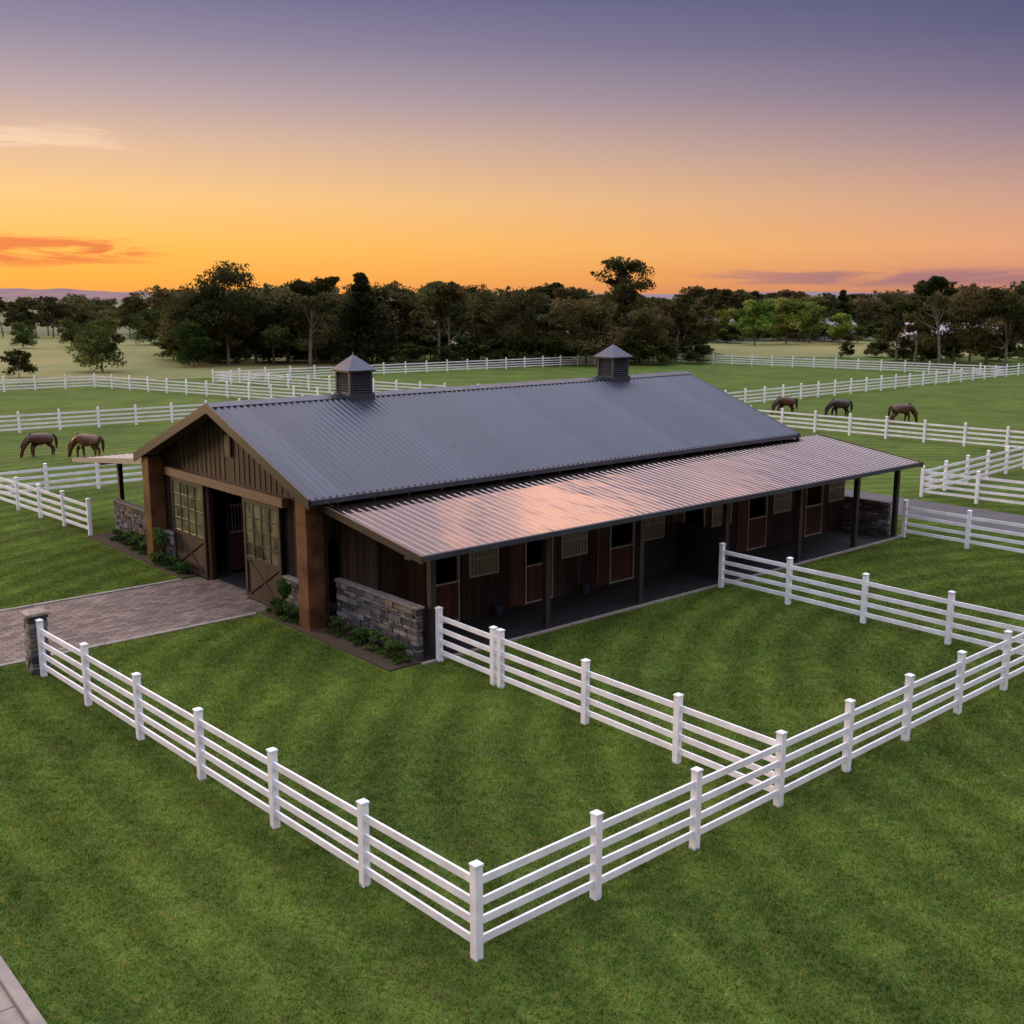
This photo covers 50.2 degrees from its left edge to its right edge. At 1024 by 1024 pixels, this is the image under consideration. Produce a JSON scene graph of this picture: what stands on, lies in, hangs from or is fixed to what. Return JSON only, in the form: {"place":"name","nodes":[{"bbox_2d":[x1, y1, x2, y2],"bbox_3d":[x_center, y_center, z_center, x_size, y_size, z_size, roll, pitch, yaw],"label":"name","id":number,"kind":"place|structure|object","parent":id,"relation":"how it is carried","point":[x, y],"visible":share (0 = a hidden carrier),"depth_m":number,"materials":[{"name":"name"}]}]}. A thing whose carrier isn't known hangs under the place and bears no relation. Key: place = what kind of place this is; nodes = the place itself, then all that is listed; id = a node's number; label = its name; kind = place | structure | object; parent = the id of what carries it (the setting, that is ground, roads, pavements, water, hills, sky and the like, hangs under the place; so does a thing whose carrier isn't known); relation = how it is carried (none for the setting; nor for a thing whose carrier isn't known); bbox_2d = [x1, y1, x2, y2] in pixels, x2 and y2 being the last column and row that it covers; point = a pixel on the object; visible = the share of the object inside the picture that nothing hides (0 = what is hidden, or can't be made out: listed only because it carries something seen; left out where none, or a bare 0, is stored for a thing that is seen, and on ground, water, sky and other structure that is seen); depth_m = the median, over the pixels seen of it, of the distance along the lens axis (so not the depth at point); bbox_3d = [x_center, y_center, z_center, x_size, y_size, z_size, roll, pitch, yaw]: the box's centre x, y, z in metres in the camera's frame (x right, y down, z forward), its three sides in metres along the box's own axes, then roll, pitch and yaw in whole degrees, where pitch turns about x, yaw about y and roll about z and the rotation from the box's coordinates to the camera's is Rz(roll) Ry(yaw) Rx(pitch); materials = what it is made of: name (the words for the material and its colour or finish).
{"place":"outdoors","nodes":[
{"label":"outdoors","id":0,"kind":"place"},
{"bbox_2d":[0,288,153,299],"bbox_3d":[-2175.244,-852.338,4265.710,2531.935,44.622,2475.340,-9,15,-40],"label":"hills","id":1,"kind":"structure","parent":0,"point":[15,293],"depth_m":3898.66,"materials":[{"name":"purple"}]},
{"bbox_2d":[0,577,273,663],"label":"driveway","id":2,"kind":"structure","parent":0,"point":[101,618],"depth_m":32.42,"materials":[{"name":"brick"}]},
{"bbox_2d":[0,334,335,382],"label":"dry field","id":3,"kind":"structure","parent":0,"point":[50,357],"depth_m":148.92,"materials":[{"name":"beige plant"}]},
{"bbox_2d":[0,349,37,377],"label":"round bush","id":4,"kind":"object","parent":3,"relation":"on","point":[15,356],"visible":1,"depth_m":125.74,"materials":[{"name":"green plant"}]},
{"bbox_2d":[9,321,39,348],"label":"green tree","id":5,"kind":"object","parent":3,"relation":"on","point":[24,336],"visible":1,"depth_m":196.86,"materials":[{"name":"green plant"}]},
{"bbox_2d":[57,318,84,346],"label":"green tree","id":6,"kind":"object","parent":3,"relation":"on","point":[68,334],"visible":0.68,"depth_m":204.21,"materials":[{"name":"green plant"}]},
{"bbox_2d":[64,314,126,371],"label":"green tree","id":7,"kind":"object","parent":3,"relation":"on","point":[94,349],"visible":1,"depth_m":134.42,"materials":[{"name":"green plant"}]},
{"bbox_2d":[127,307,159,344],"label":"green tree","id":8,"kind":"object","parent":3,"relation":"on","point":[144,334],"visible":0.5,"depth_m":210.72,"materials":[{"name":"green plant"}]},
{"bbox_2d":[168,320,222,366],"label":"green tree","id":9,"kind":"object","parent":3,"relation":"on","point":[197,341],"visible":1,"depth_m":143.94,"materials":[{"name":"green plant"}]},
{"bbox_2d":[178,260,267,365],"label":"gum tree","id":10,"kind":"object","parent":3,"relation":"on","point":[227,276],"visible":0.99,"depth_m":145.41,"materials":[{"name":"green plant"}]},
{"bbox_2d":[289,276,344,366],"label":"gum tree","id":11,"kind":"object","parent":3,"relation":"on","point":[321,303],"visible":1,"depth_m":142.23,"materials":[{"name":"green plant"}]},
{"bbox_2d":[0,299,1021,350],"bbox_3d":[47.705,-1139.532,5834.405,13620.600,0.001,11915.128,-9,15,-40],"label":"field","id":12,"kind":"structure","parent":0,"point":[7,330],"depth_m":287.79,"materials":[{"name":"plant"}]},
{"bbox_2d":[0,288,1023,342],"bbox_3d":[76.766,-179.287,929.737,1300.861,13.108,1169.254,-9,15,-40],"label":"distant trees","id":13,"kind":"object","parent":12,"relation":"on","point":[863,309],"visible":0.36,"depth_m":249.78,"materials":[{"name":"green plant"}]},
{"bbox_2d":[701,318,733,341],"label":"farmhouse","id":14,"kind":"object","parent":12,"relation":"on","point":[715,340],"visible":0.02,"depth_m":229.43,"materials":[{"name":"grey"}]},
{"bbox_2d":[713,308,740,342],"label":"green tree","id":15,"kind":"object","parent":12,"relation":"on","point":[726,317],"visible":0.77,"depth_m":220.36,"materials":[{"name":"green plant"}]},
{"bbox_2d":[763,298,785,339],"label":"green tree","id":16,"kind":"object","parent":12,"relation":"on","point":[770,300],"visible":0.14,"depth_m":233.29,"materials":[{"name":"green plant"}]},
{"bbox_2d":[789,318,856,340],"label":"farmhouse","id":17,"kind":"object","parent":12,"relation":"on","point":[830,323],"visible":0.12,"depth_m":234.36,"materials":[{"name":"white"}]},
{"bbox_2d":[0,352,1023,1023],"bbox_3d":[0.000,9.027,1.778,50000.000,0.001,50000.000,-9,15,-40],"label":"ground","id":18,"kind":"structure","parent":0,"point":[994,402],"depth_m":20.22,"materials":[{"name":"green plant"}]},
{"bbox_2d":[0,955,46,1023],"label":"footpath","id":19,"kind":"structure","parent":18,"relation":"on","point":[17,1006],"depth_m":14.35,"materials":[{"name":"concrete"}]},
{"bbox_2d":[19,607,51,675],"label":"stone gate pillar","id":20,"kind":"structure","parent":18,"relation":"on","point":[31,616],"depth_m":26.97,"materials":[{"name":"grey stone"}]},
{"bbox_2d":[19,433,57,457],"bbox_3d":[-27.630,-3.957,63.761,2.226,1.414,0.726,-10,15,-42],"label":"horse","id":21,"kind":"object","parent":18,"relation":"on","point":[37,439],"visible":1,"depth_m":63.51},
{"bbox_2d":[0,477,92,535],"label":"paddock fence","id":22,"kind":"object","parent":18,"relation":"on","point":[61,497],"visible":1,"depth_m":45.49,"materials":[{"name":"white paint"}]},
{"bbox_2d":[0,373,95,391],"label":"paddock fence","id":23,"kind":"object","parent":18,"relation":"on","point":[34,382],"visible":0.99,"depth_m":109.94,"materials":[{"name":"white paint"}]},
{"bbox_2d":[0,463,142,494],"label":"paddock fence","id":24,"kind":"object","parent":18,"relation":"on","point":[97,477],"visible":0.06,"depth_m":52.43,"materials":[{"name":"white paint"}]},
{"bbox_2d":[67,433,104,457],"bbox_3d":[-24.610,-3.843,63.069,2.292,1.456,0.732,1,11,7],"label":"horse","id":25,"kind":"object","parent":18,"relation":"on","point":[91,440],"visible":0.91,"depth_m":62.85},
{"bbox_2d":[0,579,256,666],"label":"driveway edging","id":26,"kind":"object","parent":18,"relation":"on","point":[123,640],"visible":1,"depth_m":31.72,"materials":[{"name":"concrete"}]},
{"bbox_2d":[0,393,333,432],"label":"paddock fence","id":27,"kind":"object","parent":18,"relation":"on","point":[98,415],"visible":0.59,"depth_m":78.23,"materials":[{"name":"white paint"}]},
{"bbox_2d":[94,374,332,399],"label":"paddock fence","id":28,"kind":"object","parent":18,"relation":"on","point":[317,391],"visible":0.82,"depth_m":102.92,"materials":[{"name":"white paint"}]},
{"bbox_2d":[87,533,420,671],"bbox_3d":[-9.454,2.411,35.320,1.000,0.060,20.700,-9,15,-40],"label":"garden bed","id":29,"kind":"object","parent":18,"relation":"on","point":[356,650],"visible":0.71,"depth_m":30.11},
{"bbox_2d":[108,528,121,540],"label":"garden shrub","id":30,"kind":"object","parent":29,"relation":"on","point":[115,531],"visible":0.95,"depth_m":41.76,"materials":[{"name":"green plant"}]},
{"bbox_2d":[114,531,126,540],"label":"garden shrub","id":31,"kind":"object","parent":29,"relation":"on","point":[120,533],"visible":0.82,"depth_m":41.58,"materials":[{"name":"green plant"}]},
{"bbox_2d":[118,533,129,543],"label":"garden shrub","id":32,"kind":"object","parent":29,"relation":"on","point":[123,536],"visible":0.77,"depth_m":41.24,"materials":[{"name":"green plant"}]},
{"bbox_2d":[122,531,138,544],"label":"garden shrub","id":33,"kind":"object","parent":29,"relation":"on","point":[129,535],"visible":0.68,"depth_m":40.91,"materials":[{"name":"green plant"}]},
{"bbox_2d":[128,533,142,548],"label":"garden shrub","id":34,"kind":"object","parent":29,"relation":"on","point":[131,543],"visible":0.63,"depth_m":40.69,"materials":[{"name":"green plant"}]},
{"bbox_2d":[129,534,146,550],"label":"garden shrub","id":35,"kind":"object","parent":29,"relation":"on","point":[138,537],"visible":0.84,"depth_m":40.22,"materials":[{"name":"green plant"}]},
{"bbox_2d":[137,540,146,554],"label":"garden shrub","id":36,"kind":"object","parent":29,"relation":"on","point":[143,544],"visible":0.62,"depth_m":39.55,"materials":[{"name":"green plant"}]},
{"bbox_2d":[149,527,172,564],"bbox_3d":[-12.221,1.238,37.954,0.827,1.571,0.701,-3,12,-16],"label":"garden shrub","id":37,"kind":"object","parent":29,"relation":"on","point":[160,537],"visible":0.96,"depth_m":37.81,"materials":[{"name":"green plant"}]},
{"bbox_2d":[156,552,169,565],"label":"garden shrub","id":38,"kind":"object","parent":29,"relation":"on","point":[159,563],"visible":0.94,"depth_m":37.98,"materials":[{"name":"green plant"}]},
{"bbox_2d":[161,556,174,567],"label":"garden shrub","id":39,"kind":"object","parent":29,"relation":"on","point":[166,558],"visible":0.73,"depth_m":37.71,"materials":[{"name":"green plant"}]},
{"bbox_2d":[165,556,180,569],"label":"garden shrub","id":40,"kind":"object","parent":29,"relation":"on","point":[173,560],"visible":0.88,"depth_m":37.31,"materials":[{"name":"green plant"}]},
{"bbox_2d":[174,561,183,572],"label":"garden shrub","id":41,"kind":"object","parent":29,"relation":"on","point":[177,564],"visible":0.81,"depth_m":37.04,"materials":[{"name":"green plant"}]},
{"bbox_2d":[176,562,193,574],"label":"garden shrub","id":42,"kind":"object","parent":29,"relation":"on","point":[185,565],"visible":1,"depth_m":36.69,"materials":[{"name":"green plant"}]},
{"bbox_2d":[265,597,283,612],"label":"garden shrub","id":43,"kind":"object","parent":29,"relation":"on","point":[274,601],"visible":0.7,"depth_m":32.08,"materials":[{"name":"green plant"}]},
{"bbox_2d":[272,576,295,616],"bbox_3d":[-6.627,2.538,31.691,0.677,1.408,0.574,-3,11,-13],"label":"garden shrub","id":44,"kind":"object","parent":29,"relation":"on","point":[284,587],"visible":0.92,"depth_m":31.55,"materials":[{"name":"green plant"}]},
{"bbox_2d":[279,603,298,620],"bbox_3d":[-6.454,2.911,31.513,0.588,0.585,0.499,-7,13,-33],"label":"garden shrub","id":45,"kind":"object","parent":29,"relation":"on","point":[288,607],"visible":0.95,"depth_m":31.43,"materials":[{"name":"green plant"}]},
{"bbox_2d":[287,607,299,624],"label":"garden shrub","id":46,"kind":"object","parent":29,"relation":"on","point":[294,612],"visible":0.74,"depth_m":31.19,"materials":[{"name":"green plant"}]},
{"bbox_2d":[324,616,341,632],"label":"garden shrub","id":47,"kind":"object","parent":29,"relation":"on","point":[331,618],"visible":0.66,"depth_m":30.46,"materials":[{"name":"green plant"}]},
{"bbox_2d":[328,618,348,637],"bbox_3d":[-4.801,3.196,30.131,0.518,0.553,0.612,-11,15,-43],"label":"garden shrub","id":48,"kind":"object","parent":29,"relation":"on","point":[338,623],"visible":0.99,"depth_m":30.06,"materials":[{"name":"green plant"}]},
{"bbox_2d":[341,623,355,639],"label":"garden shrub","id":49,"kind":"object","parent":29,"relation":"on","point":[349,626],"visible":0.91,"depth_m":29.82,"materials":[{"name":"green plant"}]},
{"bbox_2d":[348,628,361,640],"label":"garden shrub","id":50,"kind":"object","parent":29,"relation":"on","point":[354,634],"visible":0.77,"depth_m":29.53,"materials":[{"name":"green plant"}]},
{"bbox_2d":[352,627,376,644],"bbox_3d":[-3.951,3.366,29.205,0.645,0.583,0.547,2,11,12],"label":"garden shrub","id":51,"kind":"object","parent":29,"relation":"on","point":[364,635],"visible":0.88,"depth_m":29.15,"materials":[{"name":"green plant"}]},
{"bbox_2d":[361,629,385,650],"bbox_3d":[-3.640,3.402,28.913,0.595,0.634,0.702,7,13,32],"label":"garden shrub","id":52,"kind":"object","parent":29,"relation":"on","point":[373,634],"visible":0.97,"depth_m":28.85,"materials":[{"name":"green plant"}]},
{"bbox_2d":[375,636,390,654],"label":"garden shrub","id":53,"kind":"object","parent":29,"relation":"on","point":[384,640],"visible":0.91,"depth_m":28.57,"materials":[{"name":"green plant"}]},
{"bbox_2d":[381,639,403,658],"bbox_3d":[-3.078,3.545,28.336,0.623,0.563,0.528,-3,12,-15],"label":"garden shrub","id":54,"kind":"object","parent":29,"relation":"on","point":[390,642],"visible":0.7,"depth_m":28.26,"materials":[{"name":"green plant"}]},
{"bbox_2d":[388,641,412,664],"bbox_3d":[-2.879,3.598,27.939,0.586,0.625,0.692,-7,13,-33],"label":"garden shrub","id":55,"kind":"object","parent":29,"relation":"on","point":[401,646],"visible":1,"depth_m":27.84,"materials":[{"name":"green plant"}]},
{"bbox_2d":[35,618,483,961],"bbox_3d":[-6.030,4.478,21.097,0.163,1.561,16.278,-10,15,-42],"label":"paddock fence","id":56,"kind":"object","parent":18,"relation":"on","point":[473,877],"visible":1,"depth_m":18.89,"materials":[{"name":"white paint"}]},
{"bbox_2d":[213,370,445,391],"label":"paddock fence","id":57,"kind":"object","parent":18,"relation":"on","point":[308,381],"visible":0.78,"depth_m":111.43,"materials":[{"name":"white paint"}]},
{"bbox_2d":[326,272,399,365],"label":"conifer tree","id":58,"kind":"object","parent":18,"relation":"on","point":[359,314],"visible":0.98,"depth_m":146.87,"materials":[{"name":"green plant"}]},
{"bbox_2d":[212,354,655,382],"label":"paddock fence","id":59,"kind":"object","parent":18,"relation":"on","point":[447,364],"visible":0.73,"depth_m":135.00,"materials":[{"name":"white paint"}]},
{"bbox_2d":[408,281,470,364],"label":"gum tree","id":60,"kind":"object","parent":18,"relation":"on","point":[424,292],"visible":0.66,"depth_m":148.04,"materials":[{"name":"green plant"}]},
{"bbox_2d":[72,342,923,664],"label":"horse barn","id":61,"kind":"structure","parent":18,"relation":"on","point":[516,510],"depth_m":35.03,"materials":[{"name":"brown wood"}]},
{"bbox_2d":[176,533,204,572],"bbox_3d":[-10.834,1.366,36.876,0.021,1.090,2.220,-9,15,-40],"label":"sliding door panel","id":62,"kind":"structure","parent":61,"relation":"in","point":[191,543],"depth_m":36.84,"materials":[{"name":"brown wood"}]},
{"bbox_2d":[248,560,279,600],"bbox_3d":[-7.493,2.113,33.082,0.021,1.090,2.000,-9,15,-40],"label":"sliding door panel","id":63,"kind":"structure","parent":61,"relation":"in","point":[262,591],"depth_m":33.14,"materials":[{"name":"brown wood"}]},
{"bbox_2d":[436,505,820,619],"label":"stall door leaves","id":64,"kind":"structure","parent":61,"relation":"in","point":[621,558],"depth_m":35.57,"materials":[{"name":"brown wood"}]},
{"bbox_2d":[471,481,843,575],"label":"stall window panes","id":65,"kind":"structure","parent":61,"relation":"in","point":[721,507],"depth_m":34.30,"materials":[{"name":"brown glass"}]},
{"bbox_2d":[526,282,563,310],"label":"gum tree","id":66,"kind":"object","parent":18,"relation":"on","point":[548,289],"visible":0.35,"depth_m":160.04,"materials":[{"name":"green plant"}]},
{"bbox_2d":[134,278,1023,365],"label":"tree belt","id":67,"kind":"object","parent":18,"relation":"on","point":[663,331],"visible":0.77,"depth_m":151.72,"materials":[{"name":"green plant"}]},
{"bbox_2d":[435,606,775,791],"bbox_3d":[1.495,3.914,23.989,0.159,1.549,10.641,-9,14,-39],"label":"paddock fence","id":68,"kind":"object","parent":18,"relation":"on","point":[498,656],"visible":0.99,"depth_m":23.57,"materials":[{"name":"white paint"}]},
{"bbox_2d":[589,256,656,334],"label":"gum tree","id":69,"kind":"object","parent":18,"relation":"on","point":[623,283],"visible":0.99,"depth_m":154.44,"materials":[{"name":"green plant"}]},
{"bbox_2d":[483,730,787,942],"bbox_3d":[2.231,5.162,17.691,7.248,1.534,0.157,-10,15,-40],"label":"paddock fence","id":70,"kind":"object","parent":18,"relation":"on","point":[595,847],"visible":1,"depth_m":17.35,"materials":[{"name":"white paint"}]},
{"bbox_2d":[771,396,797,413],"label":"horse","id":71,"kind":"object","parent":18,"relation":"on","point":[781,402],"visible":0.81,"depth_m":86.25},
{"bbox_2d":[671,353,1004,374],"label":"paddock fence","id":72,"kind":"object","parent":18,"relation":"on","point":[835,362],"visible":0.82,"depth_m":140.50,"materials":[{"name":"white paint"}]},
{"bbox_2d":[824,399,852,416],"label":"horse","id":73,"kind":"object","parent":18,"relation":"on","point":[835,404],"visible":0.91,"depth_m":84.22},
{"bbox_2d":[724,364,1007,402],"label":"paddock fence","id":74,"kind":"object","parent":18,"relation":"on","point":[783,387],"visible":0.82,"depth_m":107.36,"materials":[{"name":"white paint"}]},
{"bbox_2d":[718,542,1023,654],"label":"paddock fence","id":75,"kind":"object","parent":18,"relation":"on","point":[949,613],"visible":0.99,"depth_m":31.12,"materials":[{"name":"white paint"}]},
{"bbox_2d":[877,300,912,361],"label":"gum tree","id":76,"kind":"object","parent":18,"relation":"on","point":[896,324],"visible":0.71,"depth_m":156.15,"materials":[{"name":"green plant"}]},
{"bbox_2d":[888,403,918,423],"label":"horse","id":77,"kind":"object","parent":18,"relation":"on","point":[904,409],"visible":0.91,"depth_m":80.18},
{"bbox_2d":[784,630,1023,792],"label":"paddock fence","id":78,"kind":"object","parent":18,"relation":"on","point":[846,733],"visible":0.99,"depth_m":22.80,"materials":[{"name":"white paint"}]},
{"bbox_2d":[896,279,948,364],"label":"gum tree","id":79,"kind":"object","parent":18,"relation":"on","point":[918,326],"visible":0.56,"depth_m":147.46,"materials":[{"name":"green plant"}]},
{"bbox_2d":[893,276,958,367],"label":"gum tree","id":80,"kind":"object","parent":18,"relation":"on","point":[931,286],"visible":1,"depth_m":142.96,"materials":[{"name":"green plant"}]},
{"bbox_2d":[920,291,989,361],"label":"gum tree","id":81,"kind":"object","parent":18,"relation":"on","point":[951,340],"visible":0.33,"depth_m":154.96,"materials":[{"name":"green plant"}]},
{"bbox_2d":[901,499,1023,552],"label":"paddock fence","id":82,"kind":"object","parent":18,"relation":"on","point":[967,541],"visible":1,"depth_m":40.64,"materials":[{"name":"white paint"}]},
{"bbox_2d":[955,285,987,361],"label":"gum tree","id":83,"kind":"object","parent":18,"relation":"on","point":[969,357],"visible":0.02,"depth_m":158.31,"materials":[{"name":"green plant"}]},
{"bbox_2d":[919,465,1023,504],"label":"paddock fence","id":84,"kind":"object","parent":18,"relation":"on","point":[977,485],"visible":0.93,"depth_m":49.53,"materials":[{"name":"white paint"}]},
{"bbox_2d":[924,446,1023,490],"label":"paddock fence","id":85,"kind":"object","parent":18,"relation":"on","point":[987,473],"visible":0.91,"depth_m":55.52,"materials":[{"name":"white paint"}]},
{"bbox_2d":[947,283,1023,364],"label":"gum tree","id":86,"kind":"object","parent":18,"relation":"on","point":[973,292],"visible":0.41,"depth_m":147.33,"materials":[{"name":"green plant"}]},
{"bbox_2d":[963,280,1023,368],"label":"gum tree","id":87,"kind":"object","parent":18,"relation":"on","point":[1003,306],"visible":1,"depth_m":142.17,"materials":[{"name":"green plant"}]},
{"bbox_2d":[1007,363,1023,375],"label":"paddock fence","id":88,"kind":"object","parent":18,"relation":"on","point":[1018,370],"visible":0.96,"depth_m":129.76,"materials":[{"name":"white paint"}]},
{"bbox_2d":[0,0,1023,294],"label":"sky","id":89,"kind":"structure","parent":0,"point":[864,146],"materials":[{"name":"orange"}]},
{"bbox_2d":[389,291,1022,298],"bbox_3d":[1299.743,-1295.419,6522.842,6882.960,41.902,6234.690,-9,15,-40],"label":"hills","id":90,"kind":"structure","parent":0,"point":[667,296],"depth_m":6225.20,"materials":[{"name":"purple"}]},
{"bbox_2d":[704,341,1022,357],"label":"dry field","id":91,"kind":"structure","parent":0,"point":[800,349],"depth_m":194.28,"materials":[{"name":"beige plant"}]},
{"bbox_2d":[736,299,776,344],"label":"green tree","id":92,"kind":"object","parent":91,"relation":"on","point":[757,311],"visible":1,"depth_m":209.73,"materials":[{"name":"green plant"}]},
{"bbox_2d":[770,297,811,343],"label":"green tree","id":93,"kind":"object","parent":91,"relation":"on","point":[794,318],"visible":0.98,"depth_m":213.40,"materials":[{"name":"green plant"}]},
{"bbox_2d":[798,301,829,342],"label":"green tree","id":94,"kind":"object","parent":91,"relation":"on","point":[813,326],"visible":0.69,"depth_m":220.31,"materials":[{"name":"green plant"}]},
{"bbox_2d":[826,313,856,344],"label":"green tree","id":95,"kind":"object","parent":91,"relation":"on","point":[845,323],"visible":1,"depth_m":212.19,"materials":[{"name":"green plant"}]},
{"bbox_2d":[838,341,854,357],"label":"bush","id":96,"kind":"object","parent":91,"relation":"on","point":[845,347],"visible":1,"depth_m":166.03,"materials":[{"name":"green plant"}]},
{"bbox_2d":[863,344,878,355],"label":"bush","id":97,"kind":"object","parent":91,"relation":"on","point":[869,346],"visible":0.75,"depth_m":170.11,"materials":[{"name":"green plant"}]},
{"bbox_2d":[897,322,1002,350],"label":"farmhouse","id":98,"kind":"object","parent":91,"relation":"on","point":[904,333],"visible":0.04,"depth_m":190.69,"materials":[{"name":"white"}]},
{"bbox_2d":[845,489,1023,532],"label":"farm road","id":99,"kind":"structure","parent":0,"point":[982,513],"depth_m":47.25,"materials":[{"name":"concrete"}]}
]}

